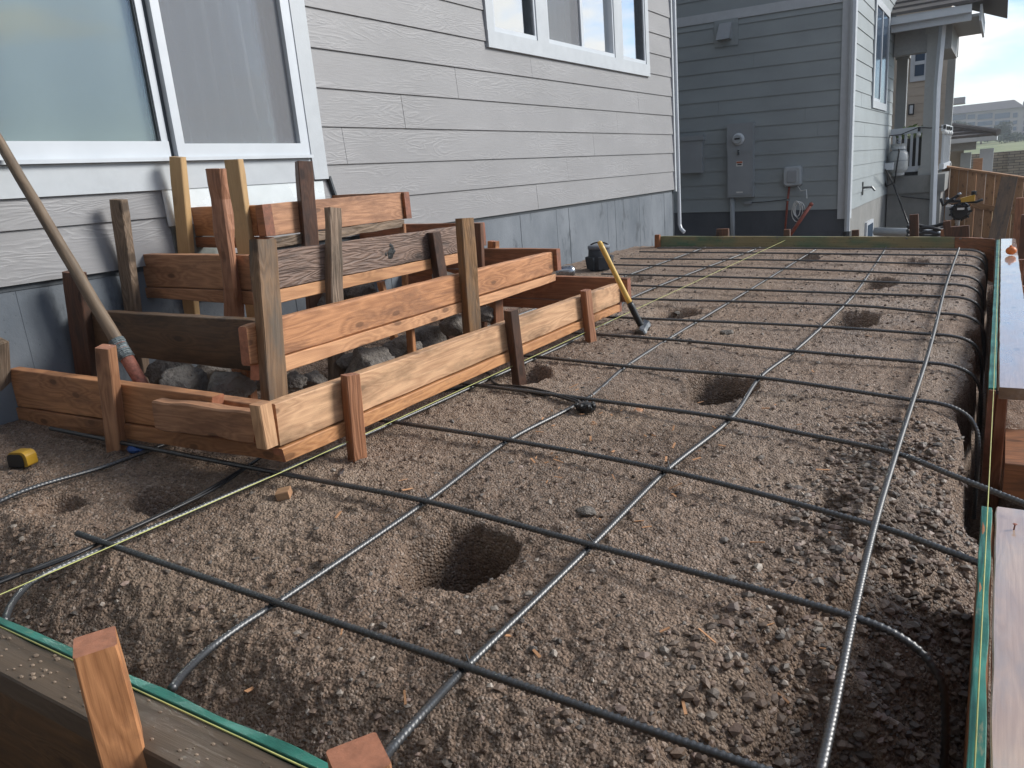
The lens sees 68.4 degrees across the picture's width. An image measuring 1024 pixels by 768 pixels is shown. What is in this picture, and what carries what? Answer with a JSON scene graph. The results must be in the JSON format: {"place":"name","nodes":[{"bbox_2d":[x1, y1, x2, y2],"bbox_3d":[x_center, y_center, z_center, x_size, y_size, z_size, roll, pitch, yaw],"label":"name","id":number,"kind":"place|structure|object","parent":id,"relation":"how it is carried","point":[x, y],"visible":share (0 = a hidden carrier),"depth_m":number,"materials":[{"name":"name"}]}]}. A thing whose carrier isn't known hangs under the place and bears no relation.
{"place":"outdoors","nodes":[
{"label":"outdoors","id":0,"kind":"place"},
{"bbox_2d":[0,246,1023,767],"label":"dirt ground","id":1,"kind":"structure","parent":0,"point":[450,558],"depth_m":1.67,"materials":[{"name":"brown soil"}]},
{"bbox_2d":[7,448,37,467],"bbox_3d":[-1.418,0.213,2.178,0.075,0.045,0.041,-1,15,15],"label":"tape measure","id":2,"kind":"object","parent":1,"relation":"on","point":[23,457],"visible":1,"depth_m":2.16,"materials":[{"name":"yellow plastic"}]},
{"bbox_2d":[0,458,260,579],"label":"cable","id":3,"kind":"object","parent":1,"relation":"on","point":[93,545],"visible":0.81,"depth_m":1.61,"materials":[{"name":"black rubber"}]},
{"bbox_2d":[127,446,144,453],"bbox_3d":[-1.112,0.196,2.233,0.073,0.031,0.036,1,16,23],"label":"blue wrapper","id":4,"kind":"object","parent":1,"relation":"on","point":[132,449],"visible":0.62,"depth_m":2.22,"materials":[{"name":"plastic"}]},
{"bbox_2d":[144,360,193,383],"bbox_3d":[-1.275,-0.050,2.821,0.156,0.128,0.161,5,18,32],"label":"concrete rubble","id":5,"kind":"object","parent":1,"relation":"on","point":[156,369],"visible":0.34,"depth_m":2.78,"materials":[{"name":"grey concrete"}]},
{"bbox_2d":[0,133,148,382],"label":"shovel","id":6,"kind":"object","parent":5,"relation":"on","point":[127,359],"visible":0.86,"depth_m":2.42,"materials":[{"name":"brown wood"}]},
{"bbox_2d":[159,365,208,390],"bbox_3d":[-1.000,0.007,2.295,0.120,0.125,0.182,-5,15,1],"label":"concrete rubble","id":7,"kind":"object","parent":1,"relation":"on","point":[186,376],"visible":0.44,"depth_m":2.26,"materials":[{"name":"grey concrete"}]},
{"bbox_2d":[0,617,391,767],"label":"edge form","id":8,"kind":"object","parent":1,"relation":"on","point":[88,706],"visible":1,"depth_m":0.92,"materials":[{"name":"green paint"}]},
{"bbox_2d":[0,626,306,767],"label":"mason line","id":9,"kind":"object","parent":8,"relation":"on","point":[239,737],"visible":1,"depth_m":0.93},
{"bbox_2d":[0,240,784,594],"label":"mason line","id":10,"kind":"object","parent":8,"relation":"attached to","point":[302,462],"visible":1,"depth_m":1.83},
{"bbox_2d":[194,365,231,379],"bbox_3d":[-1.103,-0.049,2.754,0.159,0.119,0.175,-15,18,-34],"label":"concrete rubble","id":11,"kind":"object","parent":1,"relation":"on","point":[209,370],"visible":0.11,"depth_m":2.68,"materials":[{"name":"grey concrete"}]},
{"bbox_2d":[207,371,257,397],"bbox_3d":[-0.870,0.004,2.315,0.101,0.102,0.147,10,21,44],"label":"concrete rubble","id":12,"kind":"object","parent":1,"relation":"on","point":[237,384],"visible":0.79,"depth_m":2.28,"materials":[{"name":"grey concrete"}]},
{"bbox_2d":[255,380,259,390],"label":"concrete rubble","id":13,"kind":"object","parent":1,"relation":"on","point":[258,384],"visible":0.01,"depth_m":2.48,"materials":[{"name":"grey concrete"}]},
{"bbox_2d":[275,486,292,500],"bbox_3d":[-0.565,0.271,1.866,0.032,0.020,0.035,-12,21,0],"label":"wood offcut","id":14,"kind":"object","parent":1,"relation":"on","point":[283,493],"visible":1,"depth_m":1.85,"materials":[{"name":"brown wood"}]},
{"bbox_2d":[169,156,411,317],"bbox_3d":[-0.932,-0.523,3.369,0.607,0.990,0.954,5,18,32],"label":"step form","id":15,"kind":"object","parent":1,"relation":"on","point":[303,215],"visible":0.63,"depth_m":3.00,"materials":[{"name":"orange wood"}]},
{"bbox_2d":[317,293,325,305],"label":"concrete rubble","id":16,"kind":"object","parent":15,"relation":"on","point":[321,301],"visible":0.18,"depth_m":3.06,"materials":[{"name":"grey concrete"}]},
{"bbox_2d":[287,371,307,389],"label":"concrete rubble","id":17,"kind":"object","parent":1,"relation":"on","point":[296,380],"visible":0.79,"depth_m":2.44,"materials":[{"name":"grey concrete"}]},
{"bbox_2d":[109,168,486,382],"bbox_3d":[-0.819,-0.460,3.249,0.896,0.911,1.383,5,18,32],"label":"step form","id":18,"kind":"object","parent":1,"relation":"on","point":[333,266],"visible":0.6,"depth_m":2.80,"materials":[{"name":"brown wood"}]},
{"bbox_2d":[62,218,560,400],"bbox_3d":[-0.746,-0.335,3.198,1.292,0.689,1.891,5,18,32],"label":"step form","id":19,"kind":"object","parent":1,"relation":"on","point":[269,345],"visible":0.76,"depth_m":2.53,"materials":[{"name":"orange wood"}]},
{"bbox_2d":[303,370,327,388],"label":"concrete rubble","id":20,"kind":"object","parent":1,"relation":"on","point":[315,377],"visible":0.52,"depth_m":2.58,"materials":[{"name":"grey concrete"}]},
{"bbox_2d":[0,275,630,462],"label":"step form","id":21,"kind":"object","parent":1,"relation":"on","point":[110,406],"visible":0.84,"depth_m":2.24,"materials":[{"name":"brown wood"}]},
{"bbox_2d":[337,468,343,476],"bbox_3d":[-0.447,0.233,1.970,0.011,0.014,0.039,-4,15,2],"label":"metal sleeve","id":22,"kind":"object","parent":1,"relation":"on","point":[341,471],"visible":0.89,"depth_m":1.97,"materials":[{"name":"silver metal"}]},
{"bbox_2d":[336,352,352,371],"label":"concrete rubble","id":23,"kind":"object","parent":1,"relation":"on","point":[343,361],"visible":0.47,"depth_m":2.73,"materials":[{"name":"grey concrete"}]},
{"bbox_2d":[0,249,701,503],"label":"rebar","id":24,"kind":"object","parent":1,"relation":"on","point":[63,478],"visible":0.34,"depth_m":2.07,"materials":[{"name":"metal"}]},
{"bbox_2d":[343,283,377,299],"bbox_3d":[-0.661,-0.384,3.194,0.161,0.101,0.150,5,18,32],"label":"concrete rubble","id":25,"kind":"object","parent":1,"relation":"on","point":[359,290],"visible":0.35,"depth_m":3.13,"materials":[{"name":"grey concrete"}]},
{"bbox_2d":[345,346,394,373],"bbox_3d":[-0.506,-0.064,2.677,0.180,0.128,0.253,-12,16,-26],"label":"concrete rubble","id":26,"kind":"object","parent":1,"relation":"on","point":[363,357],"visible":0.49,"depth_m":2.65,"materials":[{"name":"grey concrete"}]},
{"bbox_2d":[1,249,756,620],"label":"rebar","id":27,"kind":"object","parent":1,"relation":"on","point":[17,595],"visible":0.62,"depth_m":1.89,"materials":[{"name":"metal"}]},
{"bbox_2d":[382,334,406,357],"bbox_3d":[-0.452,-0.130,2.904,0.182,0.106,0.135,5,18,32],"label":"concrete rubble","id":28,"kind":"object","parent":1,"relation":"on","point":[396,346],"visible":0.4,"depth_m":2.85,"materials":[{"name":"grey concrete"}]},
{"bbox_2d":[416,341,422,350],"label":"concrete rubble","id":29,"kind":"object","parent":1,"relation":"on","point":[418,345],"visible":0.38,"depth_m":2.86,"materials":[{"name":"grey concrete"}]},
{"bbox_2d":[74,530,772,767],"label":"rebar","id":30,"kind":"object","parent":1,"relation":"on","point":[716,753],"visible":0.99,"depth_m":1.15,"materials":[{"name":"metal"}]},
{"bbox_2d":[262,596,280,606],"bbox_3d":[-0.429,0.388,1.355,0.034,0.024,0.021,-1,15,15],"label":"tie wire","id":31,"kind":"object","parent":30,"relation":"attached to","point":[270,600],"visible":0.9,"depth_m":1.35,"materials":[{"name":"black metal"}]},
{"bbox_2d":[462,654,471,672],"bbox_3d":[-0.069,0.427,1.150,0.020,0.023,0.020,5,18,32],"label":"tie wire","id":32,"kind":"object","parent":30,"relation":"attached to","point":[463,670],"visible":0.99,"depth_m":1.15,"materials":[{"name":"grey metal"}]},
{"bbox_2d":[415,325,446,347],"bbox_3d":[-0.380,-0.178,3.206,0.176,0.138,0.165,5,18,32],"label":"concrete rubble","id":33,"kind":"object","parent":1,"relation":"on","point":[427,336],"visible":0.44,"depth_m":3.15,"materials":[{"name":"grey concrete"}]},
{"bbox_2d":[439,315,462,336],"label":"concrete rubble","id":34,"kind":"object","parent":1,"relation":"on","point":[451,325],"visible":0.64,"depth_m":3.04,"materials":[{"name":"grey concrete"}]},
{"bbox_2d":[480,306,493,322],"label":"concrete rubble","id":35,"kind":"object","parent":1,"relation":"on","point":[486,313],"visible":0.57,"depth_m":3.34,"materials":[{"name":"grey concrete"}]},
{"bbox_2d":[167,249,816,692],"bbox_3d":[0.917,-0.324,3.572,0.144,0.063,5.936,4,17,30],"label":"rebar","id":36,"kind":"object","parent":1,"relation":"on","point":[183,673],"visible":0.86,"depth_m":1.59,"materials":[{"name":"metal"}]},
{"bbox_2d":[48,426,950,767],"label":"rebar","id":37,"kind":"object","parent":1,"relation":"on","point":[930,664],"visible":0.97,"depth_m":1.43,"materials":[{"name":"metal"}]},
{"bbox_2d":[443,384,579,400],"bbox_3d":[0.000,0.025,2.577,0.534,0.017,0.122,3,17,26],"label":"cable","id":38,"kind":"object","parent":1,"relation":"on","point":[519,386],"visible":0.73,"depth_m":2.60,"materials":[{"name":"black rubber"}]},
{"bbox_2d":[485,372,577,402],"bbox_3d":[-0.003,0.005,2.648,0.088,0.024,0.682,-14,17,-31],"label":"cable","id":39,"kind":"object","parent":1,"relation":"on","point":[557,396],"visible":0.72,"depth_m":2.59,"materials":[{"name":"black rubber"}]},
{"bbox_2d":[244,335,871,714],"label":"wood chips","id":40,"kind":"object","parent":1,"relation":"on","point":[537,654],"visible":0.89,"depth_m":1.63,"materials":[{"name":"brown wood"}]},
{"bbox_2d":[556,265,575,275],"bbox_3d":[0.375,-0.781,5.239,0.135,0.090,0.091,-5,15,1],"label":"metal can","id":41,"kind":"object","parent":1,"relation":"on","point":[567,270],"visible":0.65,"depth_m":5.20,"materials":[{"name":"silver metal"}]},
{"bbox_2d":[574,400,595,413],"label":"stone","id":42,"kind":"object","parent":1,"relation":"on","point":[586,406],"visible":1,"depth_m":2.34,"materials":[{"name":"black stone"}]},
{"bbox_2d":[575,505,595,516],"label":"stone","id":43,"kind":"object","parent":1,"relation":"on","point":[585,511],"visible":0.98,"depth_m":1.69,"materials":[{"name":"stone"}]},
{"bbox_2d":[585,242,613,270],"bbox_3d":[0.641,-0.941,5.533,0.207,0.205,0.209,5,18,32],"label":"tool bag","id":44,"kind":"object","parent":1,"relation":"on","point":[595,259],"visible":0.85,"depth_m":5.47,"materials":[{"name":"fabric"}]},
{"bbox_2d":[598,241,650,334],"bbox_3d":[0.512,-0.415,3.314,0.232,0.444,0.108,-10,16,-19],"label":"sledgehammer","id":45,"kind":"object","parent":1,"relation":"on","point":[643,327],"visible":0.97,"depth_m":3.33,"materials":[{"name":"yellow wood"}]},
{"bbox_2d":[384,247,886,758],"bbox_3d":[1.360,-0.311,3.357,0.112,0.115,6.039,4,17,31],"label":"rebar","id":46,"kind":"object","parent":1,"relation":"on","point":[422,713],"visible":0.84,"depth_m":1.39,"materials":[{"name":"metal"}]},
{"bbox_2d":[378,418,977,566],"bbox_3d":[0.133,0.188,1.947,1.887,0.074,0.138,7,19,38],"label":"rebar","id":47,"kind":"object","parent":1,"relation":"on","point":[914,538],"visible":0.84,"depth_m":1.74,"materials":[{"name":"metal"}]},
{"bbox_2d":[720,329,733,334],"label":"stone","id":48,"kind":"object","parent":1,"relation":"on","point":[726,332],"visible":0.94,"depth_m":3.30,"materials":[{"name":"stone"}]},
{"bbox_2d":[459,382,1023,506],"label":"rebar","id":49,"kind":"object","parent":1,"relation":"on","point":[982,487],"visible":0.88,"depth_m":2.08,"materials":[{"name":"metal"}]},
{"bbox_2d":[524,354,980,519],"bbox_3d":[0.626,0.118,2.725,1.834,0.416,0.074,6,18,35],"label":"rebar","id":50,"kind":"object","parent":1,"relation":"on","point":[977,448],"visible":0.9,"depth_m":2.41,"materials":[{"name":"metal"}]},
{"bbox_2d":[571,331,982,457],"bbox_3d":[0.897,0.009,3.055,1.730,0.413,0.038,5,18,34],"label":"rebar","id":51,"kind":"object","parent":1,"relation":"on","point":[979,388],"visible":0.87,"depth_m":2.80,"materials":[{"name":"metal"}]},
{"bbox_2d":[601,273,983,322],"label":"rebar","id":52,"kind":"object","parent":1,"relation":"on","point":[899,282],"visible":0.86,"depth_m":4.46,"materials":[{"name":"metal"}]},
{"bbox_2d":[605,316,983,422],"bbox_3d":[1.143,-0.101,3.396,1.673,0.411,0.060,4,17,31],"label":"rebar","id":53,"kind":"object","parent":1,"relation":"on","point":[854,328],"visible":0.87,"depth_m":3.21,"materials":[{"name":"metal"}]},
{"bbox_2d":[614,413,977,767],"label":"gravel","id":54,"kind":"structure","parent":1,"relation":"on","point":[688,695],"depth_m":1.40,"materials":[{"name":"grey gravel"}]},
{"bbox_2d":[613,264,984,300],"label":"rebar","id":55,"kind":"object","parent":1,"relation":"on","point":[957,275],"visible":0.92,"depth_m":4.82,"materials":[{"name":"metal"}]},
{"bbox_2d":[620,258,981,270],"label":"rebar","id":56,"kind":"object","parent":1,"relation":"on","point":[969,265],"visible":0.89,"depth_m":5.25,"materials":[{"name":"metal"}]},
{"bbox_2d":[631,284,983,354],"bbox_3d":[1.426,-0.360,4.252,2.109,0.426,0.020,5,18,32],"label":"rebar","id":57,"kind":"object","parent":1,"relation":"on","point":[879,294],"visible":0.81,"depth_m":4.02,"materials":[{"name":"metal"}]},
{"bbox_2d":[631,298,985,386],"bbox_3d":[1.303,-0.244,3.867,1.924,0.419,0.121,5,18,32],"label":"rebar","id":58,"kind":"object","parent":1,"relation":"on","point":[871,306],"visible":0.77,"depth_m":3.67,"materials":[{"name":"metal"}]},
{"bbox_2d":[639,251,986,288],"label":"rebar","id":59,"kind":"object","parent":1,"relation":"on","point":[982,261],"visible":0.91,"depth_m":5.54,"materials":[{"name":"metal"}]},
{"bbox_2d":[657,247,987,294],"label":"rebar","id":60,"kind":"object","parent":1,"relation":"on","point":[981,253],"visible":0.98,"depth_m":5.88,"materials":[{"name":"metal"}]},
{"bbox_2d":[654,214,994,281],"bbox_3d":[2.440,-0.963,6.227,2.611,0.778,0.132,5,18,32],"label":"edge form","id":61,"kind":"object","parent":1,"relation":"on","point":[955,237],"visible":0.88,"depth_m":5.98,"materials":[{"name":"red wood"}]},
{"bbox_2d":[815,247,959,767],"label":"rebar","id":62,"kind":"object","parent":1,"relation":"on","point":[826,745],"visible":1,"depth_m":1.27,"materials":[{"name":"metal"}]},
{"bbox_2d":[963,506,1023,767],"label":"edge form","id":63,"kind":"object","parent":1,"relation":"on","point":[1005,548],"visible":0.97,"depth_m":1.06,"materials":[{"name":"green wood"}]},
{"bbox_2d":[981,238,1023,533],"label":"edge form","id":64,"kind":"object","parent":1,"relation":"on","point":[1010,384],"visible":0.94,"depth_m":2.30,"materials":[{"name":"red wood"}]},
{"bbox_2d":[974,253,998,767],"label":"mason line","id":65,"kind":"object","parent":64,"relation":"on","point":[975,750],"visible":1,"depth_m":1.18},
{"bbox_2d":[1006,245,1016,254],"bbox_3d":[3.079,-0.827,4.648,0.060,0.061,0.060,5,18,32],"label":"orange cap","id":66,"kind":"object","parent":64,"relation":"on","point":[1011,250],"visible":1,"depth_m":4.63,"materials":[{"name":"plastic"}]},
{"bbox_2d":[953,0,1023,106],"label":"sky","id":67,"kind":"structure","parent":0,"point":[990,68],"materials":[{"name":"white"}]},
{"bbox_2d":[964,140,1023,284],"bbox_3d":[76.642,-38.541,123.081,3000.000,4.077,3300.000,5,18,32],"label":"ground","id":68,"kind":"structure","parent":0,"point":[1006,146],"depth_m":100.17,"materials":[{"name":"green plant"}]},
{"bbox_2d":[0,0,685,424],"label":"house","id":69,"kind":"structure","parent":68,"relation":"on","point":[532,122],"depth_m":3.67,"materials":[{"name":"grey wood"}]},
{"bbox_2d":[0,0,313,164],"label":"sliding door","id":70,"kind":"structure","parent":69,"relation":"in","point":[265,26],"depth_m":3.08,"materials":[{"name":"white plastic"}]},
{"bbox_2d":[492,0,536,39],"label":"window","id":71,"kind":"structure","parent":69,"relation":"in","point":[512,17],"depth_m":5.10,"materials":[{"name":"clear glass"}]},
{"bbox_2d":[546,0,614,56],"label":"window","id":72,"kind":"structure","parent":69,"relation":"in","point":[585,25],"depth_m":5.86,"materials":[{"name":"clear glass"}]},
{"bbox_2d":[621,0,645,63],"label":"window","id":73,"kind":"structure","parent":69,"relation":"in","point":[633,20],"depth_m":6.71,"materials":[{"name":"clear glass"}]},
{"bbox_2d":[673,0,1007,236],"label":"house","id":74,"kind":"structure","parent":68,"relation":"on","point":[785,114],"depth_m":10.21,"materials":[{"name":"wood"}]},
{"bbox_2d":[864,219,873,236],"bbox_3d":[5.425,-2.041,11.471,0.034,0.875,0.700,5,18,32],"label":"basement window","id":75,"kind":"structure","parent":74,"relation":"in","point":[869,225],"depth_m":11.29,"materials":[{"name":"white plastic"}]},
{"bbox_2d":[872,0,890,110],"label":"window","id":76,"kind":"structure","parent":74,"relation":"in","point":[881,29],"depth_m":11.17,"materials":[{"name":"white glass"}]},
{"bbox_2d":[884,169,908,223],"bbox_3d":[6.232,-2.895,12.087,0.404,1.138,1.377,5,18,32],"label":"cable","id":77,"kind":"object","parent":74,"relation":"hanging from","point":[902,208],"visible":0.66,"depth_m":12.46,"materials":[{"name":"black rubber"}]},
{"bbox_2d":[885,141,908,186],"bbox_3d":[6.423,-3.671,12.565,0.344,0.729,0.314,-13,17,-29],"label":"electric meter","id":78,"kind":"object","parent":74,"relation":"on","point":[898,156],"visible":0.98,"depth_m":12.45,"materials":[{"name":"grey paint"}]},
{"bbox_2d":[896,124,922,175],"bbox_3d":[7.019,-4.079,13.092,0.637,0.849,0.641,5,18,32],"label":"railing","id":79,"kind":"object","parent":74,"relation":"on","point":[914,150],"visible":0.21,"depth_m":12.90,"materials":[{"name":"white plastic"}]},
{"bbox_2d":[889,125,952,136],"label":"string lights","id":80,"kind":"object","parent":74,"relation":"attached to","point":[950,132],"visible":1,"depth_m":12.46,"materials":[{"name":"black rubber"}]},
{"bbox_2d":[873,227,940,236],"bbox_3d":[4.277,-1.647,8.178,0.090,0.108,0.681,-17,19,-38],"label":"pipe","id":81,"kind":"object","parent":68,"relation":"on","point":[877,231],"visible":0.5,"depth_m":8.26,"materials":[{"name":"grey plastic"}]},
{"bbox_2d":[906,222,942,236],"bbox_3d":[4.111,-1.519,7.463,0.371,0.172,0.272,5,18,32],"label":"hose","id":82,"kind":"object","parent":68,"relation":"on","point":[934,230],"visible":0.51,"depth_m":7.39,"materials":[{"name":"black rubber"}]},
{"bbox_2d":[889,6,965,176],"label":"house","id":83,"kind":"structure","parent":68,"relation":"on","point":[916,87],"depth_m":18.40,"materials":[{"name":"beige wood"}]},
{"bbox_2d":[910,53,925,81],"bbox_3d":[9.846,-7.872,18.182,0.403,1.058,0.065,5,18,32],"label":"window","id":84,"kind":"structure","parent":83,"relation":"in","point":[917,66],"depth_m":18.25,"materials":[{"name":"white plastic"}]},
{"bbox_2d":[939,191,982,225],"bbox_3d":[3.974,-1.237,6.911,1.000,1.009,0.185,5,18,32],"label":"power screed","id":85,"kind":"object","parent":68,"relation":"on","point":[961,210],"visible":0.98,"depth_m":6.73,"materials":[{"name":"black plastic"}]},
{"bbox_2d":[950,123,1000,224],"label":"pavilion","id":86,"kind":"structure","parent":68,"relation":"on","point":[959,157],"depth_m":21.78,"materials":[{"name":"brown tile"}]},
{"bbox_2d":[942,158,1023,279],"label":"fence","id":87,"kind":"object","parent":68,"relation":"on","point":[977,176],"visible":0.3,"depth_m":13.19,"materials":[{"name":"brown wood"}]},
{"bbox_2d":[951,100,1023,139],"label":"office building","id":88,"kind":"structure","parent":68,"relation":"on","point":[991,114],"depth_m":165.81,"materials":[{"name":"grey concrete"}]},
{"bbox_2d":[971,150,1023,202],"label":"retaining wall","id":89,"kind":"structure","parent":68,"relation":"on","point":[1009,162],"depth_m":27.15,"materials":[{"name":"brick"}]},
{"bbox_2d":[987,176,1017,284],"bbox_3d":[7.098,-2.183,11.021,0.212,1.700,0.042,12,2,32],"label":"leaning plank","id":90,"kind":"object","parent":68,"relation":"on","point":[1003,208],"visible":0.57,"depth_m":10.99,"materials":[{"name":"brown wood"}]},
{"bbox_2d":[993,121,1013,141],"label":"tree","id":91,"kind":"object","parent":68,"relation":"on","point":[1004,130],"visible":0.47,"depth_m":120.49,"materials":[{"name":"green plant"}]},
{"bbox_2d":[997,132,1023,142],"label":"shrub","id":92,"kind":"object","parent":68,"relation":"on","point":[1010,137],"visible":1,"depth_m":112.14,"materials":[{"name":"green plant"}]},
{"bbox_2d":[1012,198,1023,251],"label":"yard stake","id":93,"kind":"object","parent":68,"relation":"on","point":[1019,207],"visible":0.26,"depth_m":6.21,"materials":[{"name":"brown wood"}]},
{"bbox_2d":[1018,214,1023,284],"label":"yard stake","id":94,"kind":"object","parent":68,"relation":"on","point":[1021,249],"visible":0.24,"depth_m":5.66,"materials":[{"name":"brown wood"}]}
]}

